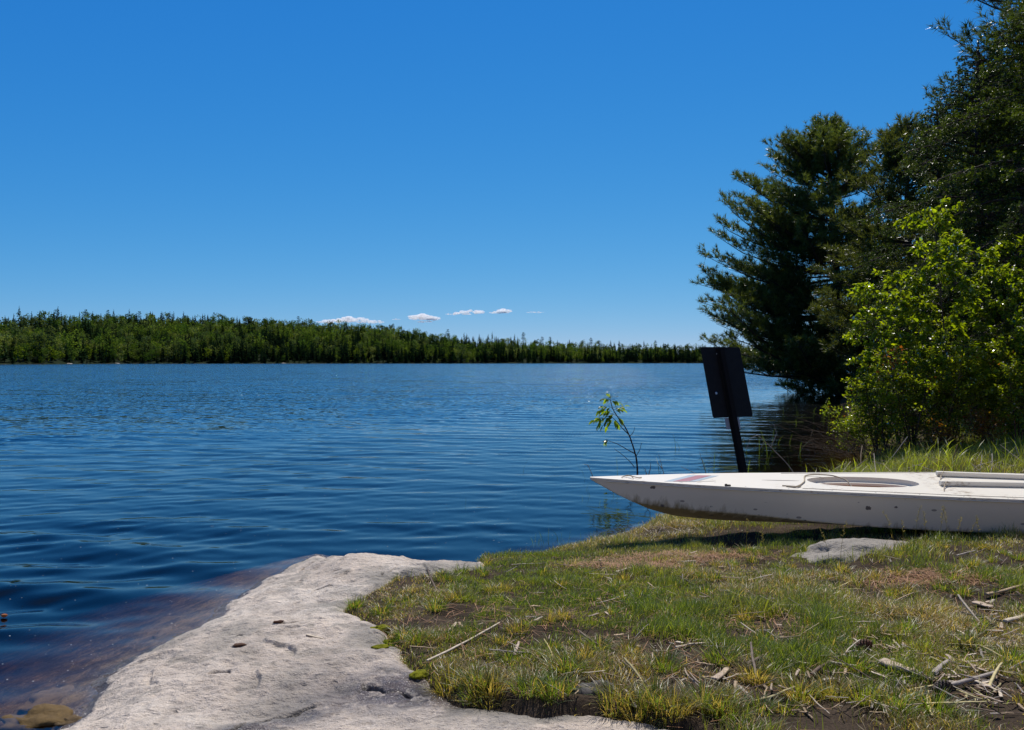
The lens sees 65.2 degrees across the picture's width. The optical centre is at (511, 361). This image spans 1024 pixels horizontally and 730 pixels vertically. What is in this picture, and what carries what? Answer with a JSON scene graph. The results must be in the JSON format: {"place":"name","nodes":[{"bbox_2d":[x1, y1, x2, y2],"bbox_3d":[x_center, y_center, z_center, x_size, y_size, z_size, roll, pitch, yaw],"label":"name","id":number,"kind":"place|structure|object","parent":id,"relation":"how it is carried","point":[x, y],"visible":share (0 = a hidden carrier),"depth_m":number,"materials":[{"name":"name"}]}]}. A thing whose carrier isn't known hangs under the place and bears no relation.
{"place":"outdoors","nodes":[
{"label":"outdoors","id":0,"kind":"place"},
{"bbox_2d":[0,363,875,626],"bbox_3d":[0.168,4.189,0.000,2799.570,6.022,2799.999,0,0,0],"label":"water","id":1,"kind":"structure","parent":0,"point":[26,390],"depth_m":21.58,"materials":[{"name":"liquid"}]},
{"bbox_2d":[6,495,526,690],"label":"pollen flecks","id":2,"kind":"object","parent":1,"relation":"on","point":[171,601],"visible":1,"depth_m":4.32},
{"bbox_2d":[589,394,641,474],"bbox_3d":[1.112,0.800,8.719,0.577,0.910,0.250,0,0,-11],"label":"ash seedling","id":3,"kind":"object","parent":1,"relation":"in","point":[608,421],"visible":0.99,"depth_m":8.69,"materials":[{"name":"green plant"}]},
{"bbox_2d":[466,404,843,547],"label":"reed shoots","id":4,"kind":"object","parent":1,"relation":"on","point":[687,468],"visible":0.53,"depth_m":8.60,"materials":[{"name":"green plant"}]},
{"bbox_2d":[746,426,793,472],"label":"dead stalk","id":5,"kind":"object","parent":1,"relation":"in","point":[773,449],"visible":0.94,"depth_m":7.60,"materials":[{"name":"plant"}]},
{"bbox_2d":[0,0,1020,350],"label":"sky","id":6,"kind":"structure","parent":0,"point":[557,170],"materials":[{"name":"blue"}]},
{"bbox_2d":[0,325,1023,729],"bbox_3d":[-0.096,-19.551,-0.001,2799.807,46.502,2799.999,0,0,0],"label":"ground","id":7,"kind":"structure","parent":0,"point":[408,515],"depth_m":15.59,"materials":[{"name":"soil"}]},
{"bbox_2d":[0,335,6,357],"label":"birch tree","id":8,"kind":"object","parent":7,"relation":"on","point":[2,348],"visible":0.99,"depth_m":388.56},
{"bbox_2d":[0,338,8,361],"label":"spruce tree","id":9,"kind":"object","parent":7,"relation":"on","point":[5,356],"visible":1,"depth_m":389.86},
{"bbox_2d":[9,351,14,363],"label":"spruce tree","id":10,"kind":"object","parent":7,"relation":"on","point":[12,358],"visible":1,"depth_m":393.76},
{"bbox_2d":[9,345,24,360],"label":"birch tree","id":11,"kind":"object","parent":7,"relation":"on","point":[17,353],"visible":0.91,"depth_m":406.83,"materials":[{"name":"plant"}]},
{"bbox_2d":[18,344,28,357],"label":"birch tree","id":12,"kind":"object","parent":7,"relation":"on","point":[26,346],"visible":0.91,"depth_m":412.95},
{"bbox_2d":[16,335,33,352],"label":"birch tree","id":13,"kind":"object","parent":7,"relation":"on","point":[27,339],"visible":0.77,"depth_m":420.89,"materials":[{"name":"plant"}]},
{"bbox_2d":[21,344,29,361],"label":"spruce tree","id":14,"kind":"object","parent":7,"relation":"on","point":[25,358],"visible":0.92,"depth_m":415.35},
{"bbox_2d":[22,344,37,359],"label":"birch tree","id":15,"kind":"object","parent":7,"relation":"on","point":[34,352],"visible":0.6,"depth_m":429.20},
{"bbox_2d":[29,332,43,349],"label":"birch tree","id":16,"kind":"object","parent":7,"relation":"on","point":[36,342],"visible":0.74,"depth_m":435.28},
{"bbox_2d":[32,332,46,349],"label":"birch tree","id":17,"kind":"object","parent":7,"relation":"on","point":[37,339],"visible":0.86,"depth_m":433.58,"materials":[{"name":"plant"}]},
{"bbox_2d":[36,348,47,362],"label":"birch tree","id":18,"kind":"object","parent":7,"relation":"on","point":[42,351],"visible":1,"depth_m":425.26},
{"bbox_2d":[31,332,53,356],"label":"birch tree","id":19,"kind":"object","parent":7,"relation":"on","point":[48,337],"visible":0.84,"depth_m":435.39,"materials":[{"name":"plant"}]},
{"bbox_2d":[12,684,73,714],"bbox_3d":[-1.718,1.271,2.990,0.187,0.078,0.332,0,0,28],"label":"wet rock","id":20,"kind":"object","parent":7,"relation":"on","point":[45,696],"visible":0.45,"depth_m":2.95,"materials":[{"name":"stone"}]},
{"bbox_2d":[38,346,49,361],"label":"birch tree","id":21,"kind":"object","parent":7,"relation":"on","point":[43,352],"visible":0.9,"depth_m":428.38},
{"bbox_2d":[47,345,60,361],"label":"birch tree","id":22,"kind":"object","parent":7,"relation":"on","point":[54,354],"visible":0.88,"depth_m":435.00,"materials":[{"name":"plant"}]},
{"bbox_2d":[60,338,71,359],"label":"birch tree","id":23,"kind":"object","parent":7,"relation":"on","point":[70,341],"visible":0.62,"depth_m":470.08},
{"bbox_2d":[63,343,70,361],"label":"spruce tree","id":24,"kind":"object","parent":7,"relation":"on","point":[66,355],"visible":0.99,"depth_m":461.97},
{"bbox_2d":[67,346,76,358],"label":"birch tree","id":25,"kind":"object","parent":7,"relation":"on","point":[72,352],"visible":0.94,"depth_m":468.01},
{"bbox_2d":[71,347,84,362],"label":"birch tree","id":26,"kind":"object","parent":7,"relation":"on","point":[77,354],"visible":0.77,"depth_m":473.83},
{"bbox_2d":[85,344,95,354],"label":"birch tree","id":27,"kind":"object","parent":7,"relation":"on","point":[86,345],"visible":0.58,"depth_m":516.25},
{"bbox_2d":[91,346,96,360],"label":"spruce tree","id":28,"kind":"object","parent":7,"relation":"on","point":[94,353],"visible":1,"depth_m":506.83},
{"bbox_2d":[102,343,112,361],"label":"birch tree","id":29,"kind":"object","parent":7,"relation":"on","point":[106,346],"visible":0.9,"depth_m":524.42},
{"bbox_2d":[106,349,111,361],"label":"spruce tree","id":30,"kind":"object","parent":7,"relation":"on","point":[110,357],"visible":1,"depth_m":522.64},
{"bbox_2d":[116,352,123,361],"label":"birch tree","id":31,"kind":"object","parent":7,"relation":"on","point":[120,356],"visible":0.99,"depth_m":532.25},
{"bbox_2d":[114,343,129,355],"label":"birch tree","id":32,"kind":"object","parent":7,"relation":"on","point":[124,346],"visible":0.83,"depth_m":546.76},
{"bbox_2d":[124,342,130,362],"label":"spruce tree","id":33,"kind":"object","parent":7,"relation":"on","point":[128,358],"visible":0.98,"depth_m":545.72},
{"bbox_2d":[117,345,139,358],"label":"birch tree","id":34,"kind":"object","parent":7,"relation":"on","point":[131,352],"visible":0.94,"depth_m":547.69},
{"bbox_2d":[148,349,154,362],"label":"birch tree","id":35,"kind":"object","parent":7,"relation":"on","point":[152,351],"visible":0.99,"depth_m":552.53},
{"bbox_2d":[154,345,159,356],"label":"birch tree","id":36,"kind":"object","parent":7,"relation":"on","point":[157,354],"visible":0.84,"depth_m":565.89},
{"bbox_2d":[152,626,171,638],"bbox_3d":[-1.579,1.270,3.689,0.135,0.067,0.215,0,0,0],"label":"wet rock","id":37,"kind":"object","parent":7,"relation":"on","point":[163,630],"visible":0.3,"depth_m":3.68,"materials":[{"name":"stone"}]},
{"bbox_2d":[152,341,174,356],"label":"birch tree","id":38,"kind":"object","parent":7,"relation":"on","point":[164,348],"visible":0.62,"depth_m":574.07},
{"bbox_2d":[159,344,175,358],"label":"birch tree","id":39,"kind":"object","parent":7,"relation":"on","point":[166,347],"visible":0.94,"depth_m":572.96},
{"bbox_2d":[172,341,182,353],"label":"birch tree","id":40,"kind":"object","parent":7,"relation":"on","point":[178,344],"visible":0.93,"depth_m":578.74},
{"bbox_2d":[179,341,189,355],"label":"birch tree","id":41,"kind":"object","parent":7,"relation":"on","point":[185,347],"visible":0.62,"depth_m":581.51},
{"bbox_2d":[180,347,190,361],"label":"spruce tree","id":42,"kind":"object","parent":7,"relation":"on","point":[185,358],"visible":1,"depth_m":567.86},
{"bbox_2d":[199,347,211,360],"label":"birch tree","id":43,"kind":"object","parent":7,"relation":"on","point":[206,353],"visible":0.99,"depth_m":586.57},
{"bbox_2d":[209,344,216,360],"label":"spruce tree","id":44,"kind":"object","parent":7,"relation":"on","point":[212,357],"visible":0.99,"depth_m":585.10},
{"bbox_2d":[220,349,225,361],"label":"spruce tree","id":45,"kind":"object","parent":7,"relation":"on","point":[221,358],"visible":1,"depth_m":585.85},
{"bbox_2d":[225,343,235,356],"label":"birch tree","id":46,"kind":"object","parent":7,"relation":"on","point":[230,352],"visible":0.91,"depth_m":591.24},
{"bbox_2d":[244,347,251,361],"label":"spruce tree","id":47,"kind":"object","parent":7,"relation":"on","point":[247,359],"visible":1,"depth_m":592.41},
{"bbox_2d":[0,536,666,729],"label":"rock slab","id":48,"kind":"object","parent":7,"relation":"on","point":[193,668],"visible":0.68,"depth_m":2.96,"materials":[{"name":"stone"}]},
{"bbox_2d":[0,703,75,729],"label":"wet rock","id":49,"kind":"object","parent":48,"relation":"on","point":[43,716],"visible":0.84,"depth_m":2.68,"materials":[{"name":"stone"}]},
{"bbox_2d":[47,715,81,729],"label":"wet rock","id":50,"kind":"object","parent":49,"relation":"on","point":[69,720],"visible":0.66,"depth_m":2.66,"materials":[{"name":"stone"}]},
{"bbox_2d":[232,643,246,646],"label":"dead leaf","id":51,"kind":"object","parent":48,"relation":"on","point":[238,644],"visible":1,"depth_m":3.00,"materials":[{"name":"plant"}]},
{"bbox_2d":[370,624,389,633],"bbox_3d":[-0.520,1.052,3.145,0.082,0.034,0.057,0,0,0],"label":"moss cushion","id":52,"kind":"object","parent":48,"relation":"on","point":[382,627],"visible":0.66,"depth_m":3.13,"materials":[{"name":"plant"}]},
{"bbox_2d":[371,644,388,648],"bbox_3d":[-0.490,1.060,2.955,0.050,0.033,0.078,0,0,42],"label":"moss cushion","id":53,"kind":"object","parent":48,"relation":"on","point":[380,646],"visible":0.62,"depth_m":2.95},
{"bbox_2d":[382,639,392,644],"bbox_3d":[-0.477,1.075,3.050,0.078,0.031,0.050,0,0,0],"label":"moss cushion","id":54,"kind":"object","parent":48,"relation":"on","point":[388,641],"visible":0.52,"depth_m":3.04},
{"bbox_2d":[408,669,427,679],"bbox_3d":[-0.319,1.068,2.722,0.057,0.036,0.079,0,0,43],"label":"moss cushion","id":55,"kind":"object","parent":48,"relation":"on","point":[419,674],"visible":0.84,"depth_m":2.71,"materials":[{"name":"plant"}]},
{"bbox_2d":[357,343,364,358],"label":"birch tree","id":56,"kind":"object","parent":7,"relation":"on","point":[359,346],"visible":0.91,"depth_m":652.35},
{"bbox_2d":[374,345,379,360],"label":"spruce tree","id":57,"kind":"object","parent":7,"relation":"on","point":[376,359],"visible":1,"depth_m":653.97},
{"bbox_2d":[0,308,823,361],"bbox_3d":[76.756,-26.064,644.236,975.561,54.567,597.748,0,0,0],"label":"hillside forest","id":58,"kind":"object","parent":7,"relation":"on","point":[297,340],"visible":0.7,"depth_m":698.27,"materials":[{"name":"plant"}]},
{"bbox_2d":[410,347,414,361],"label":"spruce tree","id":59,"kind":"object","parent":7,"relation":"on","point":[412,353],"visible":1,"depth_m":666.59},
{"bbox_2d":[424,348,434,357],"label":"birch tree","id":60,"kind":"object","parent":7,"relation":"on","point":[428,353],"visible":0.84,"depth_m":684.81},
{"bbox_2d":[441,349,446,362],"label":"spruce tree","id":61,"kind":"object","parent":7,"relation":"on","point":[443,356],"visible":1,"depth_m":683.58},
{"bbox_2d":[449,346,455,360],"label":"spruce tree","id":62,"kind":"object","parent":7,"relation":"on","point":[452,355],"visible":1,"depth_m":688.18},
{"bbox_2d":[426,622,499,661],"bbox_3d":[-0.168,1.027,2.946,0.017,0.028,0.424,0,0,36],"label":"reed stalk","id":63,"kind":"object","parent":7,"relation":"on","point":[448,650],"visible":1,"depth_m":2.90,"materials":[{"name":"plant"}]},
{"bbox_2d":[513,641,519,654],"bbox_3d":[0.017,1.023,2.862,0.015,0.011,0.115,0,0,9],"label":"wood chip","id":64,"kind":"object","parent":7,"relation":"on","point":[517,644],"visible":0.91,"depth_m":2.87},
{"bbox_2d":[564,346,578,357],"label":"birch tree","id":65,"kind":"object","parent":7,"relation":"on","point":[572,351],"visible":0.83,"depth_m":763.12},
{"bbox_2d":[573,679,618,695],"bbox_3d":[0.258,1.050,2.501,0.202,0.110,0.109,0,0,0],"label":"stone","id":66,"kind":"object","parent":7,"relation":"on","point":[585,691],"visible":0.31,"depth_m":2.48,"materials":[{"name":"stone"}]},
{"bbox_2d":[653,345,657,361],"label":"spruce tree","id":67,"kind":"object","parent":7,"relation":"on","point":[656,358],"visible":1,"depth_m":801.14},
{"bbox_2d":[332,411,1023,729],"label":"grass","id":68,"kind":"structure","parent":7,"relation":"on","point":[816,599],"depth_m":3.13,"materials":[{"name":"plant"}]},
{"bbox_2d":[343,544,1023,729],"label":"fallen pine needles","id":69,"kind":"object","parent":7,"relation":"on","point":[608,563],"visible":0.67,"depth_m":3.67,"materials":[{"name":"plant"}]},
{"bbox_2d":[350,436,1023,718],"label":"plant litter","id":70,"kind":"object","parent":7,"relation":"on","point":[949,675],"visible":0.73,"depth_m":2.70,"materials":[{"name":"plant"}]},
{"bbox_2d":[675,642,721,647],"bbox_3d":[0.658,1.001,2.840,0.185,0.010,0.027,0,0,-17],"label":"stick","id":71,"kind":"object","parent":7,"relation":"on","point":[692,644],"visible":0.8,"depth_m":2.84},
{"bbox_2d":[710,667,729,679],"bbox_3d":[0.674,0.998,2.565,0.027,0.010,0.131,0,0,37],"label":"bark strip","id":72,"kind":"object","parent":7,"relation":"on","point":[722,673],"visible":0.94,"depth_m":2.55,"materials":[{"name":"wood"}]},
{"bbox_2d":[701,347,752,472],"bbox_3d":[1.902,0.560,6.775,0.425,1.382,0.433,0,0,-24],"label":"signpost","id":73,"kind":"object","parent":7,"relation":"on","point":[728,393],"visible":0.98,"depth_m":6.86,"materials":[{"name":"metal"}]},
{"bbox_2d":[738,685,756,701],"bbox_3d":[0.713,1.006,2.419,0.017,0.022,0.104,0,0,-16],"label":"stick","id":74,"kind":"object","parent":7,"relation":"on","point":[743,689],"visible":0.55,"depth_m":2.42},
{"bbox_2d":[748,654,764,663],"bbox_3d":[0.817,0.993,2.670,0.113,0.014,0.014,0,0,-44],"label":"stick","id":75,"kind":"object","parent":7,"relation":"on","point":[749,661],"visible":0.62,"depth_m":2.67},
{"bbox_2d":[689,112,918,396],"bbox_3d":[11.258,-3.900,28.986,9.438,10.839,9.728,0,0,19],"label":"white pine","id":76,"kind":"object","parent":7,"relation":"on","point":[779,296],"visible":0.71,"depth_m":28.53,"materials":[{"name":"green plant"}]},
{"bbox_2d":[590,471,1023,533],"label":"kayak","id":77,"kind":"object","parent":7,"relation":"on","point":[988,500],"visible":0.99,"depth_m":4.99,"materials":[{"name":"white paint"}]},
{"bbox_2d":[726,411,917,463],"bbox_3d":[3.773,0.921,9.319,2.377,0.707,2.173,0,0,33],"label":"dead brush","id":78,"kind":"object","parent":7,"relation":"on","point":[858,447],"visible":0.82,"depth_m":9.38,"materials":[{"name":"brown plant"}]},
{"bbox_2d":[810,659,834,676],"bbox_3d":[1.018,0.999,2.624,0.019,0.017,0.203,0,0,42],"label":"stick","id":79,"kind":"object","parent":7,"relation":"on","point":[817,668],"visible":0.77,"depth_m":2.60,"materials":[{"name":"wood"}]},
{"bbox_2d":[789,538,905,563],"bbox_3d":[1.917,1.117,4.466,1.043,0.247,0.482,0,0,-28],"label":"boulder","id":80,"kind":"object","parent":7,"relation":"in","point":[814,552],"visible":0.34,"depth_m":4.39,"materials":[{"name":"stone"}]},
{"bbox_2d":[820,398,890,459],"bbox_3d":[4.313,0.862,10.065,0.836,0.819,0.673,0,0,12],"label":"shrub","id":81,"kind":"object","parent":7,"relation":"on","point":[851,431],"visible":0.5,"depth_m":10.03,"materials":[{"name":"green plant"}]},
{"bbox_2d":[854,638,872,650],"bbox_3d":[1.240,0.999,2.824,0.068,0.045,0.045,0,0,0],"label":"pine cone","id":82,"kind":"object","parent":7,"relation":"on","point":[867,643],"visible":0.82,"depth_m":2.81,"materials":[{"name":"plant"}]},
{"bbox_2d":[841,352,917,455],"bbox_3d":[4.432,0.534,9.666,0.856,1.324,0.909,0,0,0],"label":"shrub","id":83,"kind":"object","parent":7,"relation":"on","point":[867,400],"visible":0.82,"depth_m":9.63,"materials":[{"name":"green plant"}]},
{"bbox_2d":[805,108,968,393],"bbox_3d":[11.398,-3.102,22.917,6.440,8.267,5.715,0,0,0],"label":"white pine","id":84,"kind":"object","parent":7,"relation":"on","point":[838,320],"visible":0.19,"depth_m":22.48,"materials":[{"name":"green plant"}]},
{"bbox_2d":[841,265,948,445],"bbox_3d":[4.818,-0.074,9.953,1.390,2.304,1.101,0,0,0],"label":"birch","id":85,"kind":"object","parent":7,"relation":"on","point":[862,289],"visible":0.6,"depth_m":9.98,"materials":[{"name":"green plant"}]},
{"bbox_2d":[876,345,913,451],"bbox_3d":[4.474,0.482,9.356,0.419,1.379,0.438,0,0,30],"label":"sapling","id":86,"kind":"object","parent":7,"relation":"on","point":[892,363],"visible":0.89,"depth_m":9.36,"materials":[{"name":"green plant"}]},
{"bbox_2d":[878,658,915,672],"bbox_3d":[1.258,0.997,2.620,0.058,0.021,0.126,0,0,-28],"label":"bark chunk","id":87,"kind":"object","parent":7,"relation":"on","point":[883,660],"visible":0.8,"depth_m":2.63,"materials":[{"name":"wood"}]},
{"bbox_2d":[858,319,942,443],"bbox_3d":[5.149,0.261,10.587,0.825,1.685,1.124,0,0,-35],"label":"shrub","id":88,"kind":"object","parent":7,"relation":"on","point":[867,374],"visible":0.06,"depth_m":10.58,"materials":[{"name":"green plant"}]},
{"bbox_2d":[872,355,953,450],"bbox_3d":[4.606,0.508,9.221,0.946,1.190,0.892,0,0,0],"label":"shrub","id":89,"kind":"object","parent":7,"relation":"on","point":[902,385],"visible":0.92,"depth_m":9.17,"materials":[{"name":"green plant"}]},
{"bbox_2d":[837,109,1006,411],"bbox_3d":[8.113,-1.922,15.259,3.271,5.934,3.782,0,0,-25],"label":"spruce","id":90,"kind":"object","parent":7,"relation":"on","point":[938,175],"visible":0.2,"depth_m":15.23,"materials":[{"name":"plant"}]},
{"bbox_2d":[925,689,932,715],"bbox_3d":[1.224,0.998,2.349,0.014,0.011,0.220,0,0,25],"label":"straw","id":91,"kind":"object","parent":7,"relation":"on","point":[931,713],"visible":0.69,"depth_m":2.35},
{"bbox_2d":[845,38,1023,420],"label":"spruce","id":92,"kind":"object","parent":7,"relation":"on","point":[968,96],"visible":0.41,"depth_m":12.47,"materials":[{"name":"plant"}]},
{"bbox_2d":[911,413,966,454],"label":"shrub","id":93,"kind":"object","parent":7,"relation":"on","point":[945,432],"visible":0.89,"depth_m":8.73,"materials":[{"name":"green plant"}]},
{"bbox_2d":[931,659,949,674],"bbox_3d":[1.415,1.004,2.638,0.020,0.016,0.180,0,0,41],"label":"stick","id":94,"kind":"object","parent":7,"relation":"on","point":[936,671],"visible":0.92,"depth_m":2.62,"materials":[{"name":"wood"}]},
{"bbox_2d":[876,196,1005,409],"bbox_3d":[5.114,-0.457,9.516,1.435,2.939,1.496,0,0,22],"label":"birch","id":95,"kind":"object","parent":7,"relation":"on","point":[948,273],"visible":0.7,"depth_m":9.53,"materials":[{"name":"green plant"}]},
{"bbox_2d":[932,679,952,694],"bbox_3d":[1.307,0.988,2.431,0.068,0.045,0.045,0,0,0],"label":"pine cone","id":96,"kind":"object","parent":7,"relation":"on","point":[947,683],"visible":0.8,"depth_m":2.42,"materials":[{"name":"plant"}]},
{"bbox_2d":[874,61,1023,396],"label":"white pine","id":97,"kind":"object","parent":7,"relation":"on","point":[910,235],"visible":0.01,"depth_m":18.38,"materials":[{"name":"green plant"}]},
{"bbox_2d":[913,328,1000,444],"bbox_3d":[4.984,0.306,9.082,0.792,1.408,0.812,0,0,-36],"label":"shrub","id":98,"kind":"object","parent":7,"relation":"on","point":[955,412],"visible":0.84,"depth_m":8.96,"materials":[{"name":"green plant"}]},
{"bbox_2d":[894,0,1023,389],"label":"pine","id":99,"kind":"object","parent":7,"relation":"on","point":[1016,114],"visible":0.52,"depth_m":11.42,"materials":[{"name":"plant"}]},
{"bbox_2d":[921,0,1023,397],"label":"white pine","id":100,"kind":"object","parent":7,"relation":"on","point":[1006,8],"visible":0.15,"depth_m":13.38,"materials":[{"name":"green plant"}]},
{"bbox_2d":[951,671,998,685],"bbox_3d":[1.431,0.991,2.496,0.273,0.014,0.018,0,0,-25],"label":"stick","id":101,"kind":"object","parent":7,"relation":"on","point":[966,680],"visible":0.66,"depth_m":2.49,"materials":[{"name":"wood"}]},
{"bbox_2d":[972,601,993,607],"bbox_3d":[1.960,1.007,3.327,0.048,0.011,0.089,0,0,-33],"label":"bark chip","id":102,"kind":"object","parent":7,"relation":"on","point":[983,604],"visible":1,"depth_m":3.32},
{"bbox_2d":[944,329,1023,441],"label":"shrub","id":103,"kind":"object","parent":7,"relation":"on","point":[987,360],"visible":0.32,"depth_m":9.15,"materials":[{"name":"green plant"}]},
{"bbox_2d":[945,232,1023,438],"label":"birch","id":104,"kind":"object","parent":7,"relation":"on","point":[991,262],"visible":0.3,"depth_m":9.82,"materials":[{"name":"green plant"}]},
{"bbox_2d":[974,680,996,690],"bbox_3d":[1.453,0.993,2.452,0.014,0.012,0.084,0,0,-12],"label":"stick","id":105,"kind":"object","parent":7,"relation":"on","point":[980,682],"visible":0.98,"depth_m":2.46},
{"bbox_2d":[958,404,1012,448],"bbox_3d":[5.146,0.721,8.688,0.534,0.529,0.557,0,0,32],"label":"shrub","id":106,"kind":"object","parent":7,"relation":"on","point":[983,423],"visible":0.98,"depth_m":8.63,"materials":[{"name":"green plant"}]},
{"bbox_2d":[948,201,1023,435],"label":"birch","id":107,"kind":"object","parent":7,"relation":"on","point":[976,336],"visible":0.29,"depth_m":9.92,"materials":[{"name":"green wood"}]},
{"bbox_2d":[961,611,1023,625],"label":"twig","id":108,"kind":"object","parent":7,"relation":"on","point":[966,613],"visible":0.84,"depth_m":3.12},
{"bbox_2d":[971,263,1023,423],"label":"birch","id":109,"kind":"object","parent":7,"relation":"on","point":[1019,320],"visible":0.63,"depth_m":9.24,"materials":[{"name":"green plant"}]},
{"bbox_2d":[984,584,1021,595],"bbox_3d":[2.187,0.997,3.517,0.292,0.029,0.024,0,0,-23],"label":"stick","id":110,"kind":"object","parent":7,"relation":"on","point":[1000,591],"visible":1,"depth_m":3.49,"materials":[{"name":"wood"}]},
{"bbox_2d":[983,360,1023,446],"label":"shrub","id":111,"kind":"object","parent":7,"relation":"on","point":[1012,392],"visible":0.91,"depth_m":8.69,"materials":[{"name":"green plant"}]},
{"bbox_2d":[1003,615,1022,622],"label":"stick","id":112,"kind":"object","parent":7,"relation":"on","point":[1010,619],"visible":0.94,"depth_m":3.11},
{"bbox_2d":[580,421,823,531],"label":"floating grass","id":113,"kind":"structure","parent":0,"point":[617,514],"depth_m":6.17,"materials":[{"name":"plant"}]}
]}

